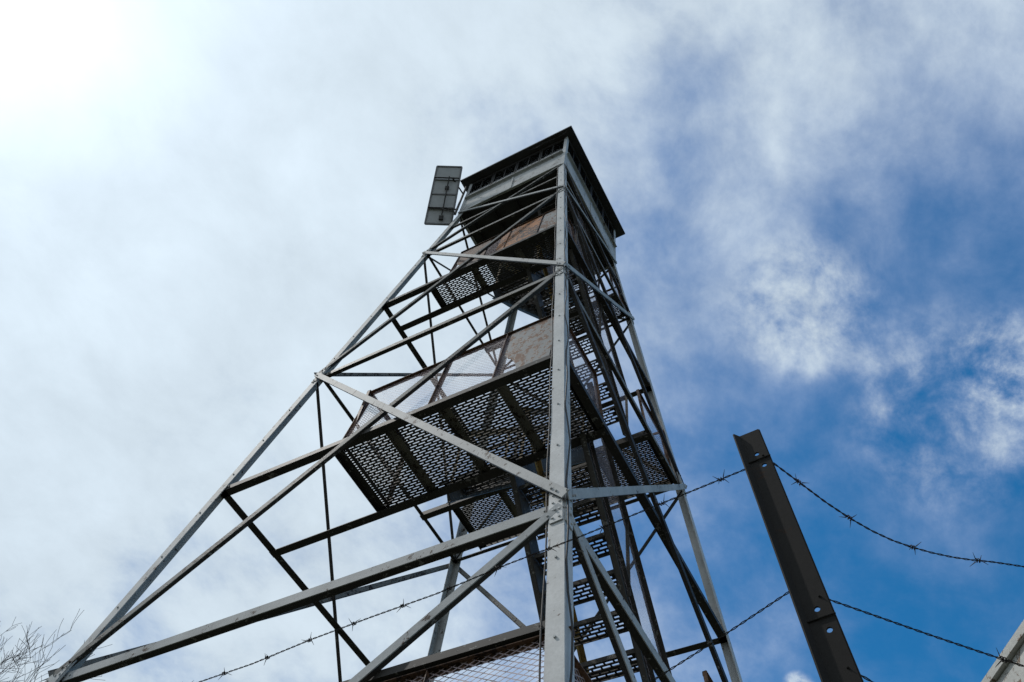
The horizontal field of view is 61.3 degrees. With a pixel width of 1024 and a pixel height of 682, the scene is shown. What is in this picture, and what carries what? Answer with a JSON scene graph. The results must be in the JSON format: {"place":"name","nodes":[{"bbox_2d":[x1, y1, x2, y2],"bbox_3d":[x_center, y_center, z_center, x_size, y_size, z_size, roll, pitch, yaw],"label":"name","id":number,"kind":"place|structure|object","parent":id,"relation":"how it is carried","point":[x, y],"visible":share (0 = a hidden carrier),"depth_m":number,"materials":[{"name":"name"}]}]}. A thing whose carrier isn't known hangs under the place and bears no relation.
{"place":"outdoors","nodes":[
{"label":"outdoors","id":0,"kind":"place"},
{"bbox_2d":[0,0,1023,681],"label":"sky","id":1,"kind":"structure","parent":0,"point":[818,205],"materials":[{"name":"blue"}]},
{"label":"ground","id":2,"kind":"structure","parent":0,"visible":0},
{"bbox_2d":[0,609,111,681],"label":"bare tree","id":3,"kind":"object","parent":2,"relation":"on","point":[19,657],"visible":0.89,"depth_m":21.22,"materials":[{"name":"grey plant"}]},
{"bbox_2d":[45,126,742,681],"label":"fire tower","id":4,"kind":"structure","parent":2,"relation":"on","point":[541,224],"depth_m":8.22,"materials":[{"name":"grey metal"}]},
{"bbox_2d":[424,165,466,225],"bbox_3d":[-1.251,-2.781,16.482,0.617,1.562,0.643,3,-60,5],"label":"solar panel","id":5,"kind":"object","parent":4,"relation":"attached to","point":[441,210],"visible":0.99,"depth_m":16.47,"materials":[{"name":"glass"}]},
{"bbox_2d":[192,429,1023,681],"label":"barbed wire fence","id":6,"kind":"object","parent":2,"relation":"on","point":[832,657],"visible":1,"depth_m":1.45,"materials":[{"name":"metal"}]},
{"bbox_2d":[981,620,1023,681],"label":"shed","id":7,"kind":"structure","parent":2,"relation":"on","point":[1013,649],"depth_m":3.23,"materials":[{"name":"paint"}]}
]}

